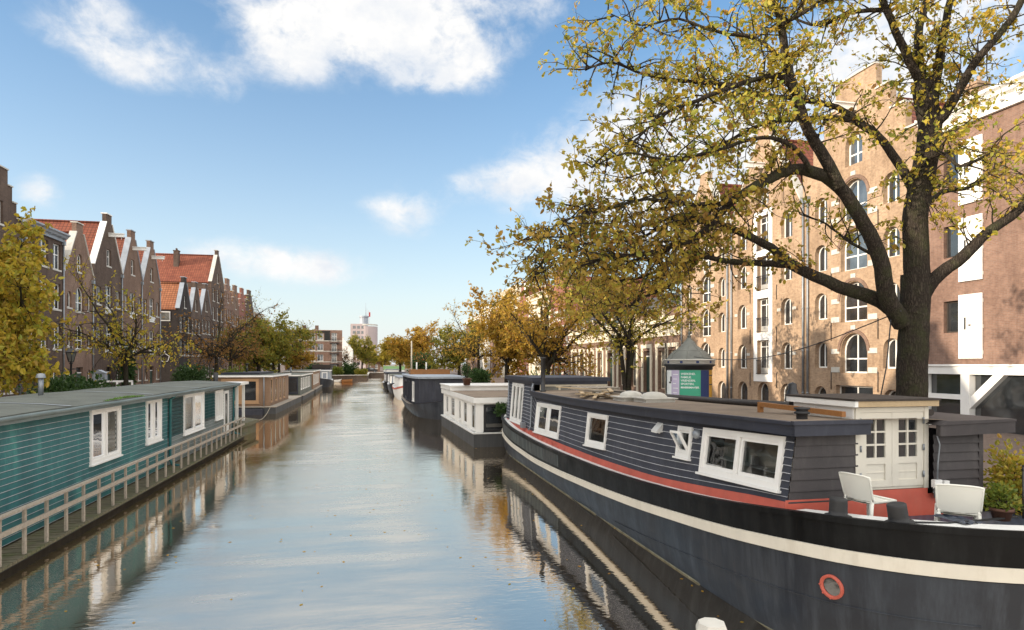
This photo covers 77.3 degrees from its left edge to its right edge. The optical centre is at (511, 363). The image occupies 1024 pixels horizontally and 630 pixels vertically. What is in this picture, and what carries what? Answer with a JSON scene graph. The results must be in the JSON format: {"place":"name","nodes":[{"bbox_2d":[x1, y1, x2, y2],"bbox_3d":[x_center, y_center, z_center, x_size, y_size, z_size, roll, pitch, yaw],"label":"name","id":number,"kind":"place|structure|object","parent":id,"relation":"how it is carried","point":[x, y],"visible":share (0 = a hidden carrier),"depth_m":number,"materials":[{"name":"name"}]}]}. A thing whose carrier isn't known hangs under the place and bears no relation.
{"place":"outdoors","nodes":[
{"label":"outdoors","id":0,"kind":"place"},
{"bbox_2d":[0,165,22,396],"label":"canal house","id":1,"kind":"structure","parent":0,"point":[8,208],"depth_m":42.70,"materials":[{"name":"brick"}]},
{"bbox_2d":[17,216,70,394],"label":"canal house","id":2,"kind":"structure","parent":0,"point":[54,239],"depth_m":49.34,"materials":[{"name":"brick"}]},
{"bbox_2d":[62,221,94,380],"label":"canal house","id":3,"kind":"structure","parent":0,"point":[83,364],"depth_m":53.28,"materials":[{"name":"brown brick"}]},
{"bbox_2d":[35,212,124,386],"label":"canal house","id":4,"kind":"structure","parent":0,"point":[101,241],"depth_m":58.43,"materials":[{"name":"brick"}]},
{"bbox_2d":[116,229,146,384],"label":"canal house","id":5,"kind":"structure","parent":0,"point":[128,249],"depth_m":65.04,"materials":[{"name":"brown brick"}]},
{"bbox_2d":[138,240,164,383],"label":"canal house","id":6,"kind":"structure","parent":0,"point":[149,266],"depth_m":70.72,"materials":[{"name":"brown brick"}]},
{"bbox_2d":[160,276,191,381],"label":"canal house","id":7,"kind":"structure","parent":0,"point":[175,297],"depth_m":80.69,"materials":[{"name":"black brick"}]},
{"bbox_2d":[155,248,224,380],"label":"canal house","id":8,"kind":"structure","parent":0,"point":[200,269],"depth_m":97.91,"materials":[{"name":"brick"}]},
{"bbox_2d":[188,281,201,369],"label":"canal house","id":9,"kind":"structure","parent":0,"point":[193,290],"depth_m":87.82,"materials":[{"name":"brick"}]},
{"bbox_2d":[198,283,211,380],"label":"canal house","id":10,"kind":"structure","parent":0,"point":[205,302],"depth_m":93.20,"materials":[{"name":"brick"}]},
{"bbox_2d":[224,278,231,371],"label":"canal house","id":11,"kind":"structure","parent":0,"point":[227,286],"depth_m":106.95,"materials":[{"name":"brown brick"}]},
{"bbox_2d":[231,285,239,371],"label":"canal house","id":12,"kind":"structure","parent":0,"point":[235,309],"depth_m":112.60,"materials":[{"name":"brown brick"}]},
{"bbox_2d":[238,287,245,370],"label":"canal house","id":13,"kind":"structure","parent":0,"point":[241,301],"depth_m":118.22,"materials":[{"name":"red brick"}]},
{"bbox_2d":[115,375,368,447],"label":"quay wall","id":14,"kind":"structure","parent":0,"point":[357,378],"depth_m":144.82,"materials":[{"name":"brick"}]},
{"bbox_2d":[244,289,253,369],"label":"canal house","id":15,"kind":"structure","parent":0,"point":[247,295],"depth_m":124.79,"materials":[{"name":"brick"}]},
{"bbox_2d":[261,365,284,372],"bbox_3d":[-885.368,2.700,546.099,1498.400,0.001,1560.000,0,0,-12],"label":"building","id":16,"kind":"structure","parent":0,"point":[282,368],"depth_m":333.62,"materials":[{"name":"brick"}]},
{"bbox_2d":[0,206,74,396],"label":"elm tree","id":17,"kind":"object","parent":16,"relation":"on","point":[22,293],"visible":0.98,"depth_m":23.35,"materials":[{"name":"yellow plant"}]},
{"bbox_2d":[14,371,119,394],"bbox_3d":[-21.199,1.603,31.081,3.367,2.497,6.070,0,0,-12],"label":"ivy hedge","id":18,"kind":"object","parent":16,"relation":"on","point":[66,383],"visible":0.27,"depth_m":30.47,"materials":[{"name":"green plant"}]},
{"bbox_2d":[112,344,137,385],"bbox_3d":[-36.287,0.395,60.133,2.026,5.031,1.833,0,0,-12],"label":"climbing plant","id":19,"kind":"object","parent":16,"relation":"on","point":[131,372],"visible":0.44,"depth_m":59.84,"materials":[{"name":"green plant"}]},
{"bbox_2d":[50,247,201,385],"bbox_3d":[-21.814,-1.834,36.055,7.070,9.252,7.374,0,0,-42],"label":"elm tree","id":20,"kind":"object","parent":16,"relation":"on","point":[124,355],"visible":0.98,"depth_m":35.26,"materials":[{"name":"yellow plant"}]},
{"bbox_2d":[169,361,213,381],"bbox_3d":[-30.512,1.345,60.833,3.529,3.125,4.709,0,0,4],"label":"green shrub","id":21,"kind":"object","parent":16,"relation":"on","point":[191,374],"visible":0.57,"depth_m":60.11,"materials":[{"name":"green plant"}]},
{"bbox_2d":[154,282,282,375],"bbox_3d":[-26.294,-2.686,57.249,7.822,10.971,10.800,0,0,40],"label":"elm tree","id":22,"kind":"object","parent":16,"relation":"on","point":[211,351],"visible":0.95,"depth_m":56.61,"materials":[{"name":"green plant"}]},
{"bbox_2d":[180,303,265,370],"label":"elm tree","id":23,"kind":"object","parent":16,"relation":"on","point":[244,352],"visible":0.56,"depth_m":68.97,"materials":[{"name":"green plant"}]},
{"bbox_2d":[214,307,298,372],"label":"elm tree","id":24,"kind":"object","parent":16,"relation":"on","point":[271,338],"visible":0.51,"depth_m":77.22,"materials":[{"name":"green plant"}]},
{"bbox_2d":[242,288,316,372],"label":"elm tree","id":25,"kind":"object","parent":16,"relation":"on","point":[257,310],"visible":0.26,"depth_m":98.60,"materials":[{"name":"green plant"}]},
{"bbox_2d":[256,316,322,371],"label":"elm tree","id":26,"kind":"object","parent":16,"relation":"on","point":[307,334],"visible":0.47,"depth_m":88.31,"materials":[{"name":"green plant"}]},
{"bbox_2d":[281,334,316,372],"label":"elm tree","id":27,"kind":"object","parent":16,"relation":"on","point":[306,358],"visible":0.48,"depth_m":106.57,"materials":[{"name":"green plant"}]},
{"bbox_2d":[340,362,358,374],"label":"bank bush","id":28,"kind":"object","parent":16,"relation":"on","point":[348,369],"visible":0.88,"depth_m":147.22,"materials":[{"name":"green plant"}]},
{"bbox_2d":[346,334,378,368],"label":"elm tree","id":29,"kind":"object","parent":16,"relation":"on","point":[359,351],"visible":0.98,"depth_m":189.76,"materials":[{"name":"green plant"}]},
{"bbox_2d":[350,312,377,367],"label":"tower block","id":30,"kind":"structure","parent":16,"relation":"on","point":[362,329],"depth_m":337.12,"materials":[{"name":"white paint"}]},
{"bbox_2d":[285,325,341,369],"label":"apartment block","id":31,"kind":"structure","parent":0,"point":[328,350],"depth_m":148.00,"materials":[{"name":"brown brick"}]},
{"bbox_2d":[0,378,930,629],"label":"canal water","id":32,"kind":"structure","parent":0,"point":[389,573],"depth_m":14.36,"materials":[{"name":"blue liquid"}]},
{"bbox_2d":[0,373,258,573],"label":"teal houseboat","id":33,"kind":"object","parent":32,"relation":"on","point":[67,467],"visible":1,"depth_m":17.98,"materials":[{"name":"wood"}]},
{"bbox_2d":[89,406,122,466],"bbox_3d":[-11.963,2.086,18.831,0.185,1.576,2.220,0,0,-12],"label":"window","id":34,"kind":"structure","parent":33,"relation":"in","point":[102,422],"depth_m":18.73,"materials":[{"name":"white paint"}]},
{"bbox_2d":[145,399,163,445],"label":"window","id":35,"kind":"structure","parent":33,"relation":"in","point":[153,410],"depth_m":22.88,"materials":[{"name":"white paint"}]},
{"bbox_2d":[183,392,205,435],"bbox_3d":[-14.103,2.155,28.011,0.510,1.716,3.270,0,0,-12],"label":"window","id":36,"kind":"structure","parent":33,"relation":"in","point":[193,404],"depth_m":28.56,"materials":[{"name":"white paint"}]},
{"bbox_2d":[215,389,223,420],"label":"window","id":37,"kind":"structure","parent":33,"relation":"in","point":[218,393],"depth_m":32.27,"materials":[{"name":"white paint"}]},
{"bbox_2d":[223,390,228,434],"bbox_3d":[-15.245,2.600,34.133,0.060,2.300,1.050,0,0,-12],"label":"door","id":38,"kind":"structure","parent":33,"relation":"in","point":[226,393],"depth_m":34.22,"materials":[{"name":"white paint"}]},
{"bbox_2d":[212,363,300,414],"bbox_3d":[-23.793,2.400,60.952,5.200,4.800,18.973,0,0,-12],"label":"cedar houseboat","id":39,"kind":"object","parent":32,"relation":"on","point":[265,391],"visible":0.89,"depth_m":53.42,"materials":[{"name":"wood"}]},
{"bbox_2d":[221,379,258,403],"bbox_3d":[-22.557,2.336,53.075,3.040,2.092,0.110,0,0,-12],"label":"window","id":40,"kind":"structure","parent":39,"relation":"in","point":[251,389],"depth_m":53.24,"materials":[{"name":"brown wood"}]},
{"bbox_2d":[288,367,313,399],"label":"green houseboat","id":41,"kind":"object","parent":32,"relation":"on","point":[299,384],"visible":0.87,"depth_m":73.15,"materials":[{"name":"wood"}]},
{"bbox_2d":[288,377,297,393],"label":"door","id":42,"kind":"structure","parent":41,"relation":"in","point":[292,381],"depth_m":72.52,"materials":[{"name":"grey glass"}]},
{"bbox_2d":[283,369,321,392],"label":"brown houseboat","id":43,"kind":"object","parent":32,"relation":"on","point":[316,386],"visible":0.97,"depth_m":93.36,"materials":[{"name":"wood"}]},
{"bbox_2d":[320,370,332,386],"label":"blue boat","id":44,"kind":"object","parent":32,"relation":"on","point":[326,379],"visible":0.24,"depth_m":113.29,"materials":[{"name":"metal"}]},
{"bbox_2d":[392,375,402,399],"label":"cabin boat","id":45,"kind":"object","parent":32,"relation":"on","point":[397,386],"visible":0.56,"depth_m":73.30,"materials":[{"name":"white paint"}]},
{"bbox_2d":[401,341,464,419],"bbox_3d":[-7.389,1.200,58.248,4.891,7.000,22.000,0,0,-12],"label":"navy houseboat","id":46,"kind":"object","parent":32,"relation":"on","point":[422,395],"visible":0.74,"depth_m":50.09,"materials":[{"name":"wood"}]},
{"bbox_2d":[440,383,507,447],"bbox_3d":[-1.196,2.875,38.254,5.056,3.850,12.204,0,0,-12],"label":"white houseboat","id":47,"kind":"object","parent":32,"relation":"on","point":[469,417],"visible":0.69,"depth_m":33.98,"materials":[{"name":"wood"}]},
{"bbox_2d":[461,362,471,384],"bbox_3d":[-2.805,0.634,39.288,0.674,1.412,0.605,0,0,-12],"label":"pot plant","id":48,"kind":"object","parent":47,"relation":"on","point":[466,380],"visible":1,"depth_m":39.21,"materials":[{"name":"green plant"}]},
{"bbox_2d":[483,404,501,432],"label":"window","id":49,"kind":"structure","parent":47,"relation":"in","point":[492,423],"depth_m":32.26,"materials":[{"name":"black glass"}]},
{"bbox_2d":[696,617,726,629],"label":"mooring post","id":50,"kind":"object","parent":32,"relation":"in","point":[706,623],"visible":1,"depth_m":6.16,"materials":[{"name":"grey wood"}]},
{"bbox_2d":[501,357,1023,629],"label":"converted barge","id":51,"kind":"object","parent":32,"relation":"on","point":[716,496],"visible":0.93,"depth_m":10.29,"materials":[{"name":"metal"}]},
{"bbox_2d":[508,383,523,424],"bbox_3d":[0.268,1.786,28.800,0.378,1.789,2.380,0,0,-12],"label":"door","id":52,"kind":"structure","parent":51,"relation":"in","point":[517,415],"depth_m":29.02,"materials":[{"name":"white paint"}]},
{"bbox_2d":[533,402,561,439],"bbox_3d":[1.299,2.106,23.703,0.265,1.271,3.370,0,0,-12],"label":"window","id":53,"kind":"structure","parent":51,"relation":"in","point":[547,417],"depth_m":23.60,"materials":[{"name":"white paint"}]},
{"bbox_2d":[583,412,608,449],"bbox_3d":[2.609,1.964,18.512,0.609,1.056,1.750,0,0,-12],"label":"window","id":54,"kind":"structure","parent":51,"relation":"in","point":[601,445],"depth_m":18.92,"materials":[{"name":"white paint"}]},
{"bbox_2d":[670,426,710,460],"bbox_3d":[3.682,1.651,13.286,0.714,0.712,0.680,0,0,-12],"label":"window","id":55,"kind":"structure","parent":51,"relation":"in","point":[681,454],"depth_m":13.18,"materials":[{"name":"white paint"}]},
{"bbox_2d":[695,427,795,493],"bbox_3d":[4.155,1.661,11.327,0.623,1.022,2.610,0,0,-12],"label":"window","id":56,"kind":"structure","parent":51,"relation":"in","point":[770,450],"depth_m":11.25,"materials":[{"name":"white paint"}]},
{"bbox_2d":[838,472,896,515],"bbox_3d":[5.124,1.990,9.226,0.606,0.846,0.538,0,0,-20],"label":"plastic chair","id":57,"kind":"object","parent":51,"relation":"on","point":[856,487],"visible":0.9,"depth_m":9.11,"materials":[{"name":"white plastic"}]},
{"bbox_2d":[860,412,891,486],"bbox_3d":[5.766,1.375,10.161,0.608,1.180,0.086,0,0,-12],"label":"door","id":58,"kind":"structure","parent":51,"relation":"in","point":[875,448],"depth_m":10.18,"materials":[{"name":"beige paint"}]},
{"bbox_2d":[892,412,924,485],"bbox_3d":[6.359,1.375,10.288,0.593,1.180,0.086,0,0,-12],"label":"door","id":59,"kind":"structure","parent":51,"relation":"in","point":[908,446],"depth_m":10.30,"materials":[{"name":"beige paint"}]},
{"bbox_2d":[933,514,981,524],"bbox_3d":[5.717,2.000,8.236,0.280,0.039,0.500,0,0,-12],"label":"folded tarp","id":60,"kind":"object","parent":51,"relation":"on","point":[960,519],"visible":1,"depth_m":8.23,"materials":[{"name":"grey fabric"}]},
{"bbox_2d":[934,484,984,523],"bbox_3d":[5.927,1.990,8.517,0.538,0.846,0.606,0,0,30],"label":"plastic chair","id":61,"kind":"object","parent":51,"relation":"on","point":[959,500],"visible":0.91,"depth_m":8.31,"materials":[{"name":"white plastic"}]},
{"bbox_2d":[915,516,1017,523],"bbox_3d":[5.825,2.010,8.167,1.382,0.080,0.167,0,0,-2],"label":"gunwale","id":62,"kind":"object","parent":51,"relation":"on","point":[987,519],"visible":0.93,"depth_m":8.16,"materials":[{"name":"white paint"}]},
{"bbox_2d":[983,433,1023,515],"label":"shrub","id":63,"kind":"object","parent":51,"relation":"on","point":[1010,470],"visible":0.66,"depth_m":10.47,"materials":[{"name":"green plant"}]},
{"bbox_2d":[983,480,1023,521],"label":"potted plant","id":64,"kind":"object","parent":51,"relation":"on","point":[1002,505],"visible":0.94,"depth_m":8.23,"materials":[{"name":"green plant"}]},
{"bbox_2d":[468,367,492,382],"bbox_3d":[-2.311,0.963,45.996,1.962,1.421,1.928,0,0,-12],"label":"hedge bush","id":65,"kind":"object","parent":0,"point":[478,375],"visible":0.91,"depth_m":45.56,"materials":[{"name":"green plant"}]},
{"bbox_2d":[478,306,489,370],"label":"canal house","id":66,"kind":"structure","parent":0,"point":[483,364],"depth_m":141.41,"materials":[{"name":"stone"}]},
{"bbox_2d":[0,0,1023,364],"label":"sky","id":67,"kind":"structure","parent":0,"point":[340,160],"materials":[{"name":"blue"}]},
{"bbox_2d":[528,288,552,374],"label":"canal house","id":68,"kind":"structure","parent":0,"point":[533,300],"depth_m":97.63,"materials":[{"name":"beige paint"}]},
{"bbox_2d":[550,271,656,374],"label":"canal house","id":69,"kind":"structure","parent":0,"point":[556,311],"depth_m":83.97,"materials":[{"name":"beige brick"}]},
{"bbox_2d":[568,292,680,393],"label":"canal house","id":70,"kind":"structure","parent":0,"point":[650,375],"depth_m":58.82,"materials":[{"name":"brown brick"}]},
{"bbox_2d":[663,330,715,396],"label":"advertising column","id":71,"kind":"structure","parent":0,"point":[689,372],"depth_m":27.79,"materials":[{"name":"metal"}]},
{"bbox_2d":[380,364,1023,488],"bbox_3d":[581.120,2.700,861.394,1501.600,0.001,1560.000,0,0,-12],"label":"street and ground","id":72,"kind":"structure","parent":0,"point":[989,440],"depth_m":22.10,"materials":[{"name":"brick"}]},
{"bbox_2d":[364,345,392,367],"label":"elm tree","id":73,"kind":"object","parent":72,"relation":"on","point":[383,359],"visible":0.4,"depth_m":208.74,"materials":[{"name":"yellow plant"}]},
{"bbox_2d":[372,335,406,371],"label":"elm tree","id":74,"kind":"object","parent":72,"relation":"on","point":[383,346],"visible":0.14,"depth_m":165.94,"materials":[{"name":"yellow plant"}]},
{"bbox_2d":[384,318,439,368],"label":"elm tree","id":75,"kind":"object","parent":72,"relation":"on","point":[402,348],"visible":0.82,"depth_m":125.70,"materials":[{"name":"yellow plant"}]},
{"bbox_2d":[406,351,432,373],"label":"bank bush","id":76,"kind":"object","parent":72,"relation":"on","point":[421,365],"visible":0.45,"depth_m":110.19,"materials":[{"name":"green plant"}]},
{"bbox_2d":[414,321,467,364],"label":"elm tree","id":77,"kind":"object","parent":72,"relation":"on","point":[425,358],"visible":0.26,"depth_m":97.93,"materials":[{"name":"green plant"}]},
{"bbox_2d":[424,317,491,374],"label":"elm tree","id":78,"kind":"object","parent":72,"relation":"on","point":[448,359],"visible":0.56,"depth_m":85.38,"materials":[{"name":"yellow plant"}]},
{"bbox_2d":[436,299,502,370],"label":"elm tree","id":79,"kind":"object","parent":72,"relation":"on","point":[473,354],"visible":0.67,"depth_m":72.23,"materials":[{"name":"yellow plant"}]},
{"bbox_2d":[460,281,557,382],"bbox_3d":[-0.530,-2.422,59.352,9.062,10.454,9.343,0,0,29],"label":"elm tree","id":80,"kind":"object","parent":72,"relation":"on","point":[509,357],"visible":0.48,"depth_m":58.41,"materials":[{"name":"yellow plant"}]},
{"bbox_2d":[479,257,614,376],"bbox_3d":[2.882,-2.373,47.437,11.245,10.898,9.025,0,0,-13],"label":"elm tree","id":81,"kind":"object","parent":72,"relation":"on","point":[554,351],"visible":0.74,"depth_m":46.74,"materials":[{"name":"yellow plant"}]},
{"bbox_2d":[550,241,727,390],"bbox_3d":[5.088,-2.042,31.375,8.105,9.692,8.463,0,0,-20],"label":"elm tree","id":82,"kind":"object","parent":72,"relation":"on","point":[620,339],"visible":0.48,"depth_m":31.32,"materials":[{"name":"yellow plant"}]},
{"bbox_2d":[465,0,1023,406],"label":"great elm","id":83,"kind":"object","parent":72,"relation":"on","point":[920,282],"visible":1,"depth_m":13.75,"materials":[{"name":"yellow plant"}]},
{"bbox_2d":[697,311,900,359],"bbox_3d":[7.909,-0.643,19.699,0.025,1.069,11.099,0,0,-8],"label":"slung cable","id":84,"kind":"object","parent":83,"relation":"attached to","point":[801,348],"visible":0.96,"depth_m":17.85,"materials":[{"name":"black metal"}]},
{"bbox_2d":[681,170,740,397],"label":"warehouse","id":85,"kind":"structure","parent":0,"point":[712,339],"depth_m":46.20,"materials":[{"name":"beige brick"}]},
{"bbox_2d":[703,309,710,336],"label":"window","id":86,"kind":"structure","parent":85,"relation":"in","point":[706,329],"depth_m":47.69,"materials":[{"name":"white paint"}]},
{"bbox_2d":[703,277,710,302],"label":"window","id":87,"kind":"structure","parent":85,"relation":"in","point":[707,286],"depth_m":47.69,"materials":[{"name":"white paint"}]},
{"bbox_2d":[730,123,812,401],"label":"warehouse","id":88,"kind":"structure","parent":0,"point":[765,320],"depth_m":40.09,"materials":[{"name":"beige brick"}]},
{"bbox_2d":[761,340,768,373],"bbox_3d":[16.119,-0.375,40.467,0.050,2.150,1.250,0,0,-12],"label":"loading door","id":89,"kind":"structure","parent":88,"relation":"in","point":[764,344],"depth_m":40.72,"materials":[{"name":"white paint"}]},
{"bbox_2d":[761,298,768,332],"bbox_3d":[16.119,-3.025,40.467,0.050,2.150,1.250,0,0,-12],"label":"loading door","id":90,"kind":"structure","parent":88,"relation":"in","point":[764,302],"depth_m":40.72,"materials":[{"name":"white paint"}]},
{"bbox_2d":[761,215,768,249],"bbox_3d":[16.119,-8.225,40.467,0.050,2.150,1.250,0,0,-12],"label":"loading door","id":91,"kind":"structure","parent":88,"relation":"in","point":[765,221],"depth_m":40.69,"materials":[{"name":"white paint"}]},
{"bbox_2d":[785,343,791,368],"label":"window","id":92,"kind":"structure","parent":88,"relation":"in","point":[788,356],"depth_m":38.37,"materials":[{"name":"grey glass"}]},
{"bbox_2d":[785,299,791,324],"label":"window","id":93,"kind":"structure","parent":88,"relation":"in","point":[788,305],"depth_m":38.37,"materials":[{"name":"white paint"}]},
{"bbox_2d":[799,61,990,394],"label":"warehouse","id":94,"kind":"structure","parent":0,"point":[853,361],"depth_m":32.88,"materials":[{"name":"beige brick"}]},
{"bbox_2d":[819,342,826,367],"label":"window","id":95,"kind":"structure","parent":94,"relation":"in","point":[823,348],"depth_m":35.41,"materials":[{"name":"white paint"}]},
{"bbox_2d":[819,294,826,319],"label":"window","id":96,"kind":"structure","parent":94,"relation":"in","point":[823,299],"depth_m":35.41,"materials":[{"name":"white paint"}]},
{"bbox_2d":[819,246,826,271],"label":"window","id":97,"kind":"structure","parent":94,"relation":"in","point":[823,253],"depth_m":35.41,"materials":[{"name":"white paint"}]},
{"bbox_2d":[849,134,861,165],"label":"window","id":98,"kind":"structure","parent":94,"relation":"in","point":[855,151],"depth_m":32.98,"materials":[{"name":"white paint"}]},
{"bbox_2d":[845,334,866,372],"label":"window","id":99,"kind":"structure","parent":94,"relation":"in","point":[855,349],"depth_m":32.98,"materials":[{"name":"grey glass"}]},
{"bbox_2d":[845,282,866,321],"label":"window","id":100,"kind":"structure","parent":94,"relation":"in","point":[855,310],"depth_m":33.05,"materials":[{"name":"white paint"}]},
{"bbox_2d":[845,231,866,270],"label":"window","id":101,"kind":"structure","parent":94,"relation":"in","point":[857,260],"depth_m":33.01,"materials":[{"name":"grey glass"}]},
{"bbox_2d":[845,179,866,220],"bbox_3d":[17.680,-8.355,32.825,0.250,2.190,2.050,0,0,-12],"label":"window","id":102,"kind":"structure","parent":94,"relation":"in","point":[858,187],"depth_m":32.78,"materials":[{"name":"grey glass"}]},
{"bbox_2d":[840,385,872,393],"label":"window","id":103,"kind":"structure","parent":94,"relation":"in","point":[843,388],"depth_m":32.98,"materials":[{"name":"black glass"}]},
{"bbox_2d":[888,339,896,368],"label":"window","id":104,"kind":"structure","parent":94,"relation":"in","point":[892,354],"depth_m":30.69,"materials":[{"name":"white paint"}]},
{"bbox_2d":[888,227,899,256],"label":"window","id":105,"kind":"structure","parent":94,"relation":"in","point":[896,233],"depth_m":30.57,"materials":[{"name":"white paint"}]},
{"bbox_2d":[888,172,899,202],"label":"window","id":106,"kind":"structure","parent":94,"relation":"in","point":[892,193],"depth_m":30.57,"materials":[{"name":"white paint"}]},
{"bbox_2d":[915,72,1023,434],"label":"canal house","id":107,"kind":"structure","parent":0,"point":[976,355],"depth_m":25.78,"materials":[{"name":"brown brick"}]},
{"bbox_2d":[932,374,959,424],"bbox_3d":[18.645,1.580,27.330,0.046,2.240,1.660,0,0,-12],"label":"garage door","id":108,"kind":"structure","parent":107,"relation":"in","point":[941,383],"depth_m":27.36,"materials":[{"name":"grey glass"}]},
{"bbox_2d":[947,301,957,332],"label":"window","id":109,"kind":"structure","parent":107,"relation":"in","point":[952,307],"depth_m":27.39,"materials":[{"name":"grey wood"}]},
{"bbox_2d":[947,225,957,257],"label":"window","id":110,"kind":"structure","parent":107,"relation":"in","point":[952,240],"depth_m":27.39,"materials":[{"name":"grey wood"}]},
{"bbox_2d":[975,375,1023,434],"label":"garage door","id":111,"kind":"structure","parent":107,"relation":"in","point":[1007,400],"depth_m":24.80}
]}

